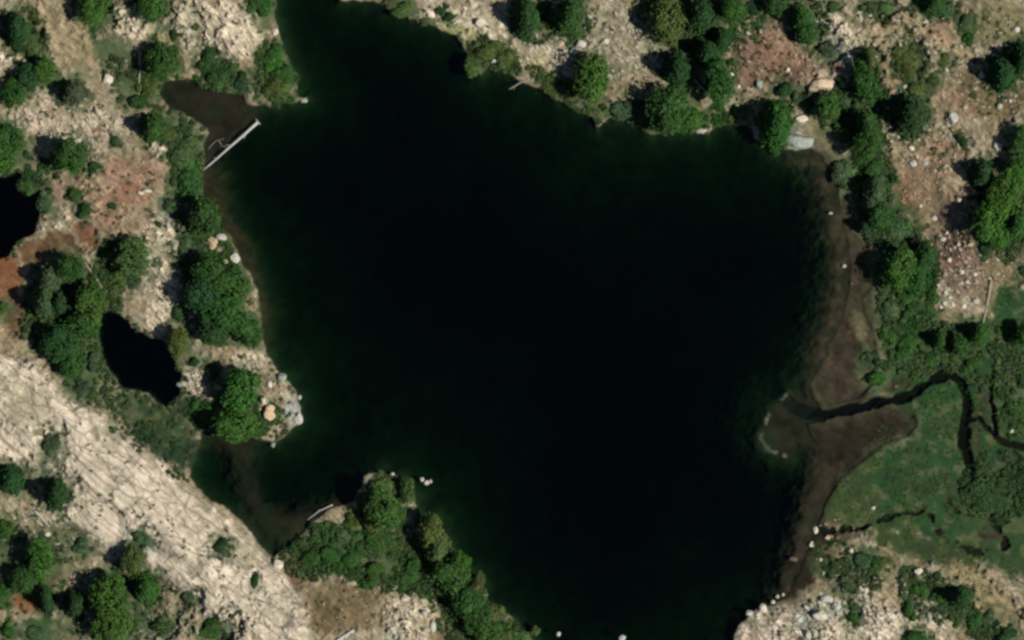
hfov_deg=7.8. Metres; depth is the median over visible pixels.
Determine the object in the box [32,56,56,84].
round tree
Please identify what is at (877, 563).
shrub
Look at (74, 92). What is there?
conifer tree
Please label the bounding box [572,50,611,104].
round tree
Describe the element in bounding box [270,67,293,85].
shrub
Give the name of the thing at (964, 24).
shrub
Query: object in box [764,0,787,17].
round tree
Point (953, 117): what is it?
boulder
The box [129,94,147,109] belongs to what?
shrub
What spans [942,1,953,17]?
shrub
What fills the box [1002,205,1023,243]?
conifer tree
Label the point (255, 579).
shrub
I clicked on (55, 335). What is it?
round tree
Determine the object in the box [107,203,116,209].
shrub
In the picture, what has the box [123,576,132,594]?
shrub
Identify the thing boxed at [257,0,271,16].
shrub
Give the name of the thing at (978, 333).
conifer tree
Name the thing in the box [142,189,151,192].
boulder
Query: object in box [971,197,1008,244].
round tree
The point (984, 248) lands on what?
shrub
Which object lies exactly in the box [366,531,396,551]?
shrub
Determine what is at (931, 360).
shrub
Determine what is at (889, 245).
shrub
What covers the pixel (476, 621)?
round tree
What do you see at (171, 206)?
shrub
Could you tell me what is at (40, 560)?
round tree
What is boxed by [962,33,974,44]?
shrub
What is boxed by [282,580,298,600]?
fallen log
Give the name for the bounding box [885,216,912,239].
shrub
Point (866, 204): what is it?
conifer tree
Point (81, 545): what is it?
shrub
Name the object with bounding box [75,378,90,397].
shrub
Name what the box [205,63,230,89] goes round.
shrub
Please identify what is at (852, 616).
shrub
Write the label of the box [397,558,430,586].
shrub
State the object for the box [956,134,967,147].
shrub
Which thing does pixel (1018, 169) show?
round tree
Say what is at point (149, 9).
round tree
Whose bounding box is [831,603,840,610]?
boulder
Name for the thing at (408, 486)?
round tree
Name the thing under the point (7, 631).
shrub
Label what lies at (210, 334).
round tree
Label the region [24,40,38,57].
shrub
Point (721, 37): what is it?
conifer tree
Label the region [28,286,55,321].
conifer tree
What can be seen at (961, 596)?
conifer tree
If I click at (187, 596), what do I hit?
shrub
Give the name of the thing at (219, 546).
shrub
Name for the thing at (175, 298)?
rubble
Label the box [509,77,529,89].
fallen log
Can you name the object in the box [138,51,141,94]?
fallen log
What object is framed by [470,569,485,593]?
round tree
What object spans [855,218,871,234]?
conifer tree
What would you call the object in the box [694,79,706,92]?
fallen log
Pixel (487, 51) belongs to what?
shrub
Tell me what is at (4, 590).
shrub
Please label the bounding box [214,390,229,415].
shrub
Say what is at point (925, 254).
round tree
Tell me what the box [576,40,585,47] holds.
boulder
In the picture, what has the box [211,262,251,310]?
round tree
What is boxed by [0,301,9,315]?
shrub
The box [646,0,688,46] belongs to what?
round tree
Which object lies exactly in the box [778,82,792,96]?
shrub
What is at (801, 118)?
boulder
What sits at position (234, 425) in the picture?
round tree
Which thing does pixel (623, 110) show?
shrub
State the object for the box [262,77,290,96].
shrub
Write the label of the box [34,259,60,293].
conifer tree
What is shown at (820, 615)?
boulder
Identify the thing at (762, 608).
boulder
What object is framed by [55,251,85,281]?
round tree
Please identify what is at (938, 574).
shrub
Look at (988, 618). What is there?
shrub
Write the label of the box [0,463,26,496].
conifer tree
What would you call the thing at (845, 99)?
shrub
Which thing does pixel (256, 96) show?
undergrowth
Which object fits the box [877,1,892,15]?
shrub
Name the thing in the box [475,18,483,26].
boulder
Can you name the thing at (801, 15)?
conifer tree
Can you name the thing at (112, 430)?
shrub
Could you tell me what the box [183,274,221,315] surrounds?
round tree
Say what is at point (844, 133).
shrub
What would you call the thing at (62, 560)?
undergrowth
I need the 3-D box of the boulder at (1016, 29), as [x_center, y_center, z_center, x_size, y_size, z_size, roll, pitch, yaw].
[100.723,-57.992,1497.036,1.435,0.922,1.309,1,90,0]
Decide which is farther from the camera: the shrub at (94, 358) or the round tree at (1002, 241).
the shrub at (94, 358)
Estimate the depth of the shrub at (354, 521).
1498.38 m
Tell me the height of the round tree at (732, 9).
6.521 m
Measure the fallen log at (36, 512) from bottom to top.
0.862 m
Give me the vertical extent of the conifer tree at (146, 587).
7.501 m
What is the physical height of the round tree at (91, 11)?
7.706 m
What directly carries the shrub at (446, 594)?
on the ground at (586, 374)
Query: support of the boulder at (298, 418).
on the ground at (586, 374)
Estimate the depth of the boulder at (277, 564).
1498.28 m
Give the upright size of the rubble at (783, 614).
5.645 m
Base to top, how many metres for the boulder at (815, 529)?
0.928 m
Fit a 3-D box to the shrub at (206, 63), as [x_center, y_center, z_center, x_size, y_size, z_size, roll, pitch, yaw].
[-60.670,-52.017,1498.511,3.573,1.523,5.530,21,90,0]
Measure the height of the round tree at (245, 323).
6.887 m
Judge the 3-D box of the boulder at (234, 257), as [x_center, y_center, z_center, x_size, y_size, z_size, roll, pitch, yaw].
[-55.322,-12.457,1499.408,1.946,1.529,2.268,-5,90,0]
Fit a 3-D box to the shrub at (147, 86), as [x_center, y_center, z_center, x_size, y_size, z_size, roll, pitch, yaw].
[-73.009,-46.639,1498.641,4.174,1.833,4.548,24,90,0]
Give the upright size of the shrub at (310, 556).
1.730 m
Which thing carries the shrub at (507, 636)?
on the ground at (586, 374)
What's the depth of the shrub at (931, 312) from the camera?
1498.34 m
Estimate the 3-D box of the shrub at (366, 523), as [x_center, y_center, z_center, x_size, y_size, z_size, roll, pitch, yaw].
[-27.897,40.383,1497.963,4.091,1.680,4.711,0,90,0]
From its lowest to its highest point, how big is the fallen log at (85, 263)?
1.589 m
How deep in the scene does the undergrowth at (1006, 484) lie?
1498.85 m
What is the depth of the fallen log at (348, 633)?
1495.90 m
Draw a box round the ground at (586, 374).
[0,0,1023,639]
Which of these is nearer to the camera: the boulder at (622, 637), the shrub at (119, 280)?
the shrub at (119, 280)
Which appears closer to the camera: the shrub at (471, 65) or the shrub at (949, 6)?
the shrub at (949, 6)
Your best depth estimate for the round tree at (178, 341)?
1494.59 m
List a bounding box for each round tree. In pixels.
[0,77,27,108]
[0,120,26,158]
[0,142,16,175]
[8,565,37,594]
[13,61,38,91]
[25,537,54,581]
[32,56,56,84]
[38,320,76,363]
[52,134,87,174]
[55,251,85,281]
[57,351,87,380]
[60,332,82,357]
[65,312,101,342]
[73,278,105,326]
[75,0,112,28]
[87,572,127,615]
[88,605,133,639]
[113,236,150,278]
[119,542,143,578]
[135,0,170,22]
[143,39,181,80]
[166,325,189,357]
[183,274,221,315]
[186,196,222,239]
[189,252,228,288]
[196,318,228,344]
[198,289,243,331]
[209,406,262,443]
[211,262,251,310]
[220,366,261,413]
[229,309,261,340]
[241,326,263,347]
[363,486,399,529]
[384,501,407,530]
[399,476,414,502]
[417,512,445,550]
[431,556,471,595]
[449,550,471,575]
[450,585,485,618]
[462,604,496,634]
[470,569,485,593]
[471,618,505,639]
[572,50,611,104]
[644,82,691,135]
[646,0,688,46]
[675,105,703,133]
[703,58,734,107]
[721,0,748,23]
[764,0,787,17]
[795,21,818,46]
[815,88,840,122]
[850,58,879,103]
[853,126,885,160]
[869,203,896,231]
[880,244,917,292]
[902,261,932,296]
[915,239,937,270]
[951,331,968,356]
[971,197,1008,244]
[985,167,1023,218]
[986,224,1013,250]
[1007,155,1023,181]
[1010,123,1023,163]
[1015,322,1023,346]
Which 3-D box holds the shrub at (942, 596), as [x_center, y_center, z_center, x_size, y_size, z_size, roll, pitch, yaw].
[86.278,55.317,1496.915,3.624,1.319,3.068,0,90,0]
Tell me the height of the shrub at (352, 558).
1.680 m
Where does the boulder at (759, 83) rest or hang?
on the ground at (586, 374)
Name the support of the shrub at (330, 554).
on the ground at (586, 374)
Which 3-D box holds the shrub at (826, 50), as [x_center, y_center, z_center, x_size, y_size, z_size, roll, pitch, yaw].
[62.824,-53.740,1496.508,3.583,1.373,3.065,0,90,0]
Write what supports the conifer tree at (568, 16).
on the ground at (586, 374)
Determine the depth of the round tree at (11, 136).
1493.14 m
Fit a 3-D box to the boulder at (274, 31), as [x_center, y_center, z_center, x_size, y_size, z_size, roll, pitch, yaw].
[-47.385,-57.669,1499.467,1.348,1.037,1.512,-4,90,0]
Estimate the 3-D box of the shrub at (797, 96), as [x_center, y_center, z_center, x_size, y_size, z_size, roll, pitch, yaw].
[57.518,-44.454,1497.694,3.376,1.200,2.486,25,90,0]
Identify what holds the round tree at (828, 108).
on the ground at (586, 374)
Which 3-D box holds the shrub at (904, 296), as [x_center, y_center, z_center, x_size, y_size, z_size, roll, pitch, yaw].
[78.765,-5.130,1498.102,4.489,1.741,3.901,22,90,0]
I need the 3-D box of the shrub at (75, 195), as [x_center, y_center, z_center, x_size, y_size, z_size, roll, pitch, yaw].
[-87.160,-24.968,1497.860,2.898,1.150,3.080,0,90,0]
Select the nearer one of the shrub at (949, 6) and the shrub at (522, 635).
the shrub at (949, 6)
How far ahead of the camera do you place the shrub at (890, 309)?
1498.35 m
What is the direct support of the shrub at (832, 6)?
on the ground at (586, 374)
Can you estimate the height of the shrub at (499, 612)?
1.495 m
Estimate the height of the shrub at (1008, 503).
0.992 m
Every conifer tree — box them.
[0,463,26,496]
[4,10,31,52]
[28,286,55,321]
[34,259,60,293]
[37,584,55,616]
[44,477,69,512]
[51,289,71,318]
[57,78,89,107]
[63,589,87,618]
[131,571,160,604]
[139,110,168,143]
[424,534,451,565]
[512,0,539,41]
[552,0,583,36]
[661,47,690,88]
[683,0,716,36]
[693,34,720,67]
[710,27,734,51]
[759,99,794,155]
[787,2,813,32]
[853,108,879,135]
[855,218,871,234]
[858,197,880,215]
[860,46,875,70]
[861,175,886,201]
[890,93,931,141]
[920,0,946,17]
[930,329,946,350]
[947,585,974,608]
[965,321,989,347]
[967,156,993,189]
[986,53,1017,93]
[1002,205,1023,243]
[1009,38,1023,77]
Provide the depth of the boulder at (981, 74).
1497.05 m
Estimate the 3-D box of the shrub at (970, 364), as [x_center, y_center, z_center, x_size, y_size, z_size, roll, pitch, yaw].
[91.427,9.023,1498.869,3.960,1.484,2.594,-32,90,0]
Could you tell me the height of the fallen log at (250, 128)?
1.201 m
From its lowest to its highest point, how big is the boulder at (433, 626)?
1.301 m
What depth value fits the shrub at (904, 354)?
1498.60 m
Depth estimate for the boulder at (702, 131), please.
1499.05 m
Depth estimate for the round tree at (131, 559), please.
1493.57 m
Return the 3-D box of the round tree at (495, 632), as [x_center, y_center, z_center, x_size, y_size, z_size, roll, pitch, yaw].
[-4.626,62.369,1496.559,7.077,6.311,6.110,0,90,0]
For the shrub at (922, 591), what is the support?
on the ground at (586, 374)
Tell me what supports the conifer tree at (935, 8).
on the ground at (586, 374)
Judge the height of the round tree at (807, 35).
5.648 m
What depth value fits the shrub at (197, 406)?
1498.59 m
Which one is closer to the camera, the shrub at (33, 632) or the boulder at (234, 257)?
the shrub at (33, 632)
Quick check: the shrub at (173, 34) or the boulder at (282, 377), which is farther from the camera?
the boulder at (282, 377)
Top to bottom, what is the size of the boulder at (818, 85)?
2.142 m
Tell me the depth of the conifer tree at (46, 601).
1495.05 m
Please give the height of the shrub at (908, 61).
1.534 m
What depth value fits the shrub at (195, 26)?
1496.86 m
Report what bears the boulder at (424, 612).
on the ground at (586, 374)
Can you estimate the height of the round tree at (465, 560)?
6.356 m
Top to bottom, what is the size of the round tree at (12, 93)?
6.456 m
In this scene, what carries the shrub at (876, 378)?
on the ground at (586, 374)
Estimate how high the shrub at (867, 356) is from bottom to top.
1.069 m
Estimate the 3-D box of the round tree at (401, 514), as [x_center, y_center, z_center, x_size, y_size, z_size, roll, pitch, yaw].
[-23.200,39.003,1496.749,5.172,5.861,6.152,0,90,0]
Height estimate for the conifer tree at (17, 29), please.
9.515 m
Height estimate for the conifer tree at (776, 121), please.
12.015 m
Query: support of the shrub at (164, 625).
on the ground at (586, 374)
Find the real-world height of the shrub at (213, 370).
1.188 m
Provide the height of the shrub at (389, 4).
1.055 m
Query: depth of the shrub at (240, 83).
1498.59 m
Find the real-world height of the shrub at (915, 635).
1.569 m
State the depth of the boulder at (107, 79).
1498.16 m
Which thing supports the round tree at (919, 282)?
on the ground at (586, 374)
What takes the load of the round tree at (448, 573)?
on the ground at (586, 374)
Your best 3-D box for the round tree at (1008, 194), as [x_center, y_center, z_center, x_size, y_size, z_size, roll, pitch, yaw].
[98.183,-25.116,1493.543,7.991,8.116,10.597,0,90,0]
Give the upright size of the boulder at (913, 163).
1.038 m
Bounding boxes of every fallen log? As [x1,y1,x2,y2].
[34,510,49,525]
[84,261,102,288]
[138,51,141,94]
[204,118,260,169]
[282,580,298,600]
[336,629,354,639]
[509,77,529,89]
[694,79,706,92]
[982,280,992,322]
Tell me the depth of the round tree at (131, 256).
1492.33 m
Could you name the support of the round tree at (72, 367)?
on the ground at (586, 374)
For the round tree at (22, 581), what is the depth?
1493.20 m
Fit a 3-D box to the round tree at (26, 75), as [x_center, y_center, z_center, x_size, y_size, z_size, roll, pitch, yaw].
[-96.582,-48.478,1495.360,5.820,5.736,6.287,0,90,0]
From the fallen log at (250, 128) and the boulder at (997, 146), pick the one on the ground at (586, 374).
the boulder at (997, 146)
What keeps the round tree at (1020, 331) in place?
on the ground at (586, 374)
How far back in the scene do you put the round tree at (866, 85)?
1491.31 m
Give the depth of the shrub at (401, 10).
1498.52 m
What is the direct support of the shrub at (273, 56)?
on the ground at (586, 374)
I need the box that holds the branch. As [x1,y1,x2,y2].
[307,504,332,519]
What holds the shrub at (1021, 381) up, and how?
on the ground at (586, 374)
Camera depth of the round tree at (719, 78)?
1492.28 m
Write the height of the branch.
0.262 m
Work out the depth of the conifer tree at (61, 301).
1495.90 m
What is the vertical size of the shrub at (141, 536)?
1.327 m
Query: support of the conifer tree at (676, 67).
on the ground at (586, 374)
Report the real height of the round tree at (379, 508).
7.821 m
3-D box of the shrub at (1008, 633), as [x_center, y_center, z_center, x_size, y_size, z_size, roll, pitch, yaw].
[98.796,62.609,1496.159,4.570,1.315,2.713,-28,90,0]
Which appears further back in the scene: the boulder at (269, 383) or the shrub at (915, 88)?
the boulder at (269, 383)
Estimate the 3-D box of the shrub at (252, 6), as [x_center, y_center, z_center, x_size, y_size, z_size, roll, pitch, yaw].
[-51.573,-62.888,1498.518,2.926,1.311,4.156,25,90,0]
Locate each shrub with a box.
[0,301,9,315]
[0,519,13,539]
[0,583,8,601]
[1,621,13,638]
[15,178,33,195]
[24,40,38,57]
[26,624,45,639]
[35,190,50,213]
[41,433,60,457]
[69,187,81,202]
[71,537,87,552]
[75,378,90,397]
[78,204,90,218]
[87,351,100,372]
[88,161,99,173]
[98,267,113,282]
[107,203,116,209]
[108,255,128,285]
[108,426,115,433]
[109,135,119,147]
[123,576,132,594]
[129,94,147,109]
[132,530,149,542]
[135,76,157,98]
[150,617,174,633]
[162,125,177,140]
[162,197,179,213]
[168,134,198,168]
[170,29,178,39]
[171,306,184,321]
[177,159,200,199]
[178,236,208,264]
[182,591,193,601]
[190,357,199,366]
[190,400,211,412]
[191,23,199,30]
[197,47,215,72]
[198,617,222,638]
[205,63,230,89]
[205,364,219,379]
[212,538,227,552]
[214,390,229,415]
[221,548,231,557]
[234,70,246,89]
[246,0,260,13]
[252,572,258,588]
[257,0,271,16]
[262,43,282,72]
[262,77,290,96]
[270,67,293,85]
[300,550,320,562]
[319,545,343,562]
[340,548,364,567]
[345,513,362,530]
[362,512,378,532]
[365,562,385,583]
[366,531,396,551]
[368,478,398,499]
[382,0,397,9]
[390,1,412,18]
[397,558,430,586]
[420,17,430,25]
[433,8,445,16]
[437,586,451,597]
[443,12,455,21]
[463,53,479,77]
[475,40,501,60]
[486,603,505,621]
[496,51,515,68]
[502,630,512,639]
[511,630,530,639]
[530,625,540,636]
[566,30,580,37]
[610,100,639,119]
[636,0,648,14]
[667,84,687,102]
[675,71,693,89]
[727,106,747,121]
[746,0,759,15]
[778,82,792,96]
[792,90,807,102]
[818,43,835,57]
[827,1,839,12]
[830,159,854,189]
[834,122,850,140]
[839,575,855,591]
[840,88,851,106]
[847,610,857,622]
[849,601,860,610]
[853,551,872,568]
[860,1,879,13]
[862,351,874,361]
[863,157,883,176]
[868,371,886,386]
[868,556,884,574]
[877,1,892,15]
[878,331,897,342]
[880,238,895,251]
[881,300,899,319]
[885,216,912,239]
[892,45,919,74]
[894,346,914,361]
[896,290,914,304]
[897,334,919,347]
[901,301,921,317]
[903,601,916,621]
[904,630,926,639]
[907,82,924,94]
[909,584,929,598]
[920,305,937,317]
[923,353,939,367]
[926,73,940,86]
[933,571,941,580]
[936,590,949,604]
[937,52,949,67]
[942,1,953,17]
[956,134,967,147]
[958,14,970,30]
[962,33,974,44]
[962,358,978,373]
[967,479,1006,512]
[968,613,983,630]
[979,240,990,256]
[982,610,993,624]
[997,627,1017,639]
[1004,401,1023,419]
[1004,497,1012,509]
[1018,266,1023,276]
[1018,373,1023,388]
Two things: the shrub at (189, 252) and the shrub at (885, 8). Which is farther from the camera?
the shrub at (189, 252)
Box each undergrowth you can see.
[0,0,1022,639]
[0,0,1023,639]
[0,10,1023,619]
[1,6,520,639]
[466,0,1023,639]
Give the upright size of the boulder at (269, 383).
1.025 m
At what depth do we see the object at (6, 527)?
1496.50 m
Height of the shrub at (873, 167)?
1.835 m
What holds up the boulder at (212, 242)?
on the ground at (586, 374)
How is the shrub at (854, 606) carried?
on the ground at (586, 374)
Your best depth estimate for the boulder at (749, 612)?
1499.58 m
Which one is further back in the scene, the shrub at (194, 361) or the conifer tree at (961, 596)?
the shrub at (194, 361)
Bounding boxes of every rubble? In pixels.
[3,0,436,639]
[419,0,1022,639]
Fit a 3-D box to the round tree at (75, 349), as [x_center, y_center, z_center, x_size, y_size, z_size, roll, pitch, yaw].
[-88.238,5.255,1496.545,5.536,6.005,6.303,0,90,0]
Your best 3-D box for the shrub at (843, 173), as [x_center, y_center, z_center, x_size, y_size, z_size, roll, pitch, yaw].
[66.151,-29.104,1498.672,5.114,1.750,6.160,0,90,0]
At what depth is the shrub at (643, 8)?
1497.82 m
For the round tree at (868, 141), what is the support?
on the ground at (586, 374)
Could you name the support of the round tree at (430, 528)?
on the ground at (586, 374)
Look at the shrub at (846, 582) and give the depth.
1497.32 m
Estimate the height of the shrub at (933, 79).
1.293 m
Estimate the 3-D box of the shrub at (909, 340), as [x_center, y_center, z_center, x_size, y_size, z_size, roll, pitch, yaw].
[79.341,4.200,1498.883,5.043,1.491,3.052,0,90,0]
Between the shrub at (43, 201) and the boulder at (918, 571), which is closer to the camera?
the boulder at (918, 571)
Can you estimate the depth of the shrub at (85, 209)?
1497.17 m
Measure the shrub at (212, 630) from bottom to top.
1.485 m
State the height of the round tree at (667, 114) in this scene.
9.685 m
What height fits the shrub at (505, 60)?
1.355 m
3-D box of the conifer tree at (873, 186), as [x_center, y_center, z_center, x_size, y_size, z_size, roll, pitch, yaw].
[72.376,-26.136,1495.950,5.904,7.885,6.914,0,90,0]
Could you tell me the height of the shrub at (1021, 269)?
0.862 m
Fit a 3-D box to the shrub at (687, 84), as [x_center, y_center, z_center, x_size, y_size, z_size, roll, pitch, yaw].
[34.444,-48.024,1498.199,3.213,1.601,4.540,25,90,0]
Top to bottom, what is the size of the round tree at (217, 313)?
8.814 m
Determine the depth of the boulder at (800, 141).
1498.29 m
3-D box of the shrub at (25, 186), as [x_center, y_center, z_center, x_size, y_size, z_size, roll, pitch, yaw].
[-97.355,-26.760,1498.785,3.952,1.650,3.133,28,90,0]
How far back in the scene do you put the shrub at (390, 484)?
1498.36 m
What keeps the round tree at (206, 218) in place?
on the ground at (586, 374)
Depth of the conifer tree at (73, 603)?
1495.28 m
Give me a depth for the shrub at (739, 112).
1498.67 m
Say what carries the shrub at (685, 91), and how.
on the ground at (586, 374)
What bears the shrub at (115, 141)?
on the ground at (586, 374)
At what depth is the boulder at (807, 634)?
1496.60 m
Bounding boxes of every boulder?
[103,74,112,84]
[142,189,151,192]
[206,237,217,249]
[216,233,226,240]
[230,252,239,262]
[263,404,275,420]
[267,380,271,387]
[272,28,277,34]
[272,559,282,569]
[278,373,286,381]
[294,412,302,424]
[401,596,408,601]
[421,610,427,615]
[430,621,435,632]
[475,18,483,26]
[569,48,578,53]
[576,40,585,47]
[601,38,608,44]
[619,635,625,639]
[696,128,706,133]
[746,610,752,615]
[756,79,762,89]
[759,603,766,612]
[787,134,813,148]
[789,556,797,561]
[796,115,807,121]
[805,631,810,638]
[809,78,832,91]
[812,610,827,620]
[813,526,817,533]
[820,595,832,601]
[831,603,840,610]
[910,160,916,166]
[915,568,923,574]
[948,112,957,124]
[979,71,983,78]
[993,142,1001,150]
[1013,26,1019,32]
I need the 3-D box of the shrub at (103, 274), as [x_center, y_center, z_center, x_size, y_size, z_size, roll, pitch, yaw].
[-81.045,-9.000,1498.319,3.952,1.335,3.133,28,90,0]
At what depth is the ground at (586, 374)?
1502.33 m
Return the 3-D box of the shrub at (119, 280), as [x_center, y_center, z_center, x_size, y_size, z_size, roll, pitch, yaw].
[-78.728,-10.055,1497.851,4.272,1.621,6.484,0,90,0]
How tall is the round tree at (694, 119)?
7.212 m
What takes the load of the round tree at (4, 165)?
on the ground at (586, 374)
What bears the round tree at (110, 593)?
on the ground at (586, 374)
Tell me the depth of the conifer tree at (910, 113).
1493.13 m
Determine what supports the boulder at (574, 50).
on the ground at (586, 374)
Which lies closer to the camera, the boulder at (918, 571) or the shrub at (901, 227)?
the boulder at (918, 571)
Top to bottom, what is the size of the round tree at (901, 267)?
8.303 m
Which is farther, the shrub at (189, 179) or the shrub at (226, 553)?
the shrub at (189, 179)
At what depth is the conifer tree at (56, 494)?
1493.02 m
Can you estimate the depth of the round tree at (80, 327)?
1494.55 m
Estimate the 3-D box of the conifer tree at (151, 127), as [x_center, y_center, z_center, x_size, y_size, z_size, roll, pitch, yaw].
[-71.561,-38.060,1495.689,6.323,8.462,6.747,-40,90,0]
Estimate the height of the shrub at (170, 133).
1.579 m
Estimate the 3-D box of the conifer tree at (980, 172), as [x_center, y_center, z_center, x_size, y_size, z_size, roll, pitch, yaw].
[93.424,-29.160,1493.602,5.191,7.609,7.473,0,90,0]
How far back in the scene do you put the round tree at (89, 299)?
1493.74 m
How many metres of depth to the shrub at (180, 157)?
1498.14 m
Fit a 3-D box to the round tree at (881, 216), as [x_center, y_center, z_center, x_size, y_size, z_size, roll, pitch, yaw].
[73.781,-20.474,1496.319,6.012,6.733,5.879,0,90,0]
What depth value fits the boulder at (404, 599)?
1496.80 m
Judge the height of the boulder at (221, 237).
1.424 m
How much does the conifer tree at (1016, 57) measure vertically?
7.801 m
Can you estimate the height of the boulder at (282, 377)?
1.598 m
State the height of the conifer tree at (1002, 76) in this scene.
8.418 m
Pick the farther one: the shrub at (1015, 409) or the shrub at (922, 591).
the shrub at (1015, 409)
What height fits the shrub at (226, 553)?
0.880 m
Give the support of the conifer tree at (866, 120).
on the ground at (586, 374)
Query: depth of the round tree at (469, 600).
1493.32 m
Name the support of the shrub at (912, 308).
on the ground at (586, 374)
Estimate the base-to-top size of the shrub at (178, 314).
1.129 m
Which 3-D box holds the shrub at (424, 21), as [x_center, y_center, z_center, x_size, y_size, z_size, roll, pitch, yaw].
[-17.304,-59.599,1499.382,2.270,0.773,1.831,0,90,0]
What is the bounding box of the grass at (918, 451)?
[834,292,1023,596]
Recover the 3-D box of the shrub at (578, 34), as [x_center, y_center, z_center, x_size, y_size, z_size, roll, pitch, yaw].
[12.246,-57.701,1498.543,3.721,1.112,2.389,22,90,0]
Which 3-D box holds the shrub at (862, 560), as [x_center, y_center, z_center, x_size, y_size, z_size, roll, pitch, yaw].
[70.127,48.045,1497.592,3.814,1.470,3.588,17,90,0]
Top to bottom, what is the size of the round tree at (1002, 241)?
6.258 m
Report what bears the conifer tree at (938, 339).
on the ground at (586, 374)
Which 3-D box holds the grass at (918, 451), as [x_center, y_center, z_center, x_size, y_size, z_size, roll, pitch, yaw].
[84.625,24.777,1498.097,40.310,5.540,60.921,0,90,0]
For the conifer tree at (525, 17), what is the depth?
1495.24 m
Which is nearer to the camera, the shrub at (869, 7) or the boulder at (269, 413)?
the shrub at (869, 7)
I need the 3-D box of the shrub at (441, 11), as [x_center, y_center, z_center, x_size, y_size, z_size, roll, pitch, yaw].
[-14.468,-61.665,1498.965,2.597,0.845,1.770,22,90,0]
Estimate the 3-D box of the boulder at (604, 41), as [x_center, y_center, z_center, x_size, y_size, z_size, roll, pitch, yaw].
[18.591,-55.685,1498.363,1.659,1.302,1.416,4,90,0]
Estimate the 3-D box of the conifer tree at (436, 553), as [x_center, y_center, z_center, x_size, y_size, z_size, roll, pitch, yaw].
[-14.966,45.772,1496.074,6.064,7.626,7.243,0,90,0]
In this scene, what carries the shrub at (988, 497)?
on the ground at (586, 374)
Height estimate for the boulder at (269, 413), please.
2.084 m
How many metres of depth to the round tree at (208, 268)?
1492.97 m
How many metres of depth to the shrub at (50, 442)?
1494.33 m
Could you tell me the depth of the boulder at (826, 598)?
1497.47 m
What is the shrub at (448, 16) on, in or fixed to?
on the ground at (586, 374)
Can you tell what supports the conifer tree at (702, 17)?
on the ground at (586, 374)
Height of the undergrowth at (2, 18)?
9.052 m
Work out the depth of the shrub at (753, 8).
1497.43 m
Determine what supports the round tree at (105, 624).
on the ground at (586, 374)
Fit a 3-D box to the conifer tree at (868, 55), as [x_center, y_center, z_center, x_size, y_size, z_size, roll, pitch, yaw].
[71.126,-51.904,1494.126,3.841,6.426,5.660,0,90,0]
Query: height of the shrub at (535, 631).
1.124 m
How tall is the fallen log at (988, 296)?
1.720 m
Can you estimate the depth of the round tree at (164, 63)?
1493.79 m
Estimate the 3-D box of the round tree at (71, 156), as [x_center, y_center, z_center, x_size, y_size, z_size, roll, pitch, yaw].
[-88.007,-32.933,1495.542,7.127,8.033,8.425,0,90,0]
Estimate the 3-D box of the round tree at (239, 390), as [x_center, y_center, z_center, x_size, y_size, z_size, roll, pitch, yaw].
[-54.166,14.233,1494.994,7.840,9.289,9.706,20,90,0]
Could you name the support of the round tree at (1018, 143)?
on the ground at (586, 374)
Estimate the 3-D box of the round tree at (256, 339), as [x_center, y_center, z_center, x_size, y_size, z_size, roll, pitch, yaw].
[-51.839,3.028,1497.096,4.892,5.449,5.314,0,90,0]
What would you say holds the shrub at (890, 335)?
on the ground at (586, 374)
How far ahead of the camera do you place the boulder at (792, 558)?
1499.63 m
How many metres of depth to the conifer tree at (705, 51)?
1495.36 m
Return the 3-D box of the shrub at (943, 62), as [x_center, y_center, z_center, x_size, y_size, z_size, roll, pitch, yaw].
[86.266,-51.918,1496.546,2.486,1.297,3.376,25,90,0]
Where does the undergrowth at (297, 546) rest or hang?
on the ground at (586, 374)
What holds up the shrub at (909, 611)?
on the ground at (586, 374)
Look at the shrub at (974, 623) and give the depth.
1496.97 m
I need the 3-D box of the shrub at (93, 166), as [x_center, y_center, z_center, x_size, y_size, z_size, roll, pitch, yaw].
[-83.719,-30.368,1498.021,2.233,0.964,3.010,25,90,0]
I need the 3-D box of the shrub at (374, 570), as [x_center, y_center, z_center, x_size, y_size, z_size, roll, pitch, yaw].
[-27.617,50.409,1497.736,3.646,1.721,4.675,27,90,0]

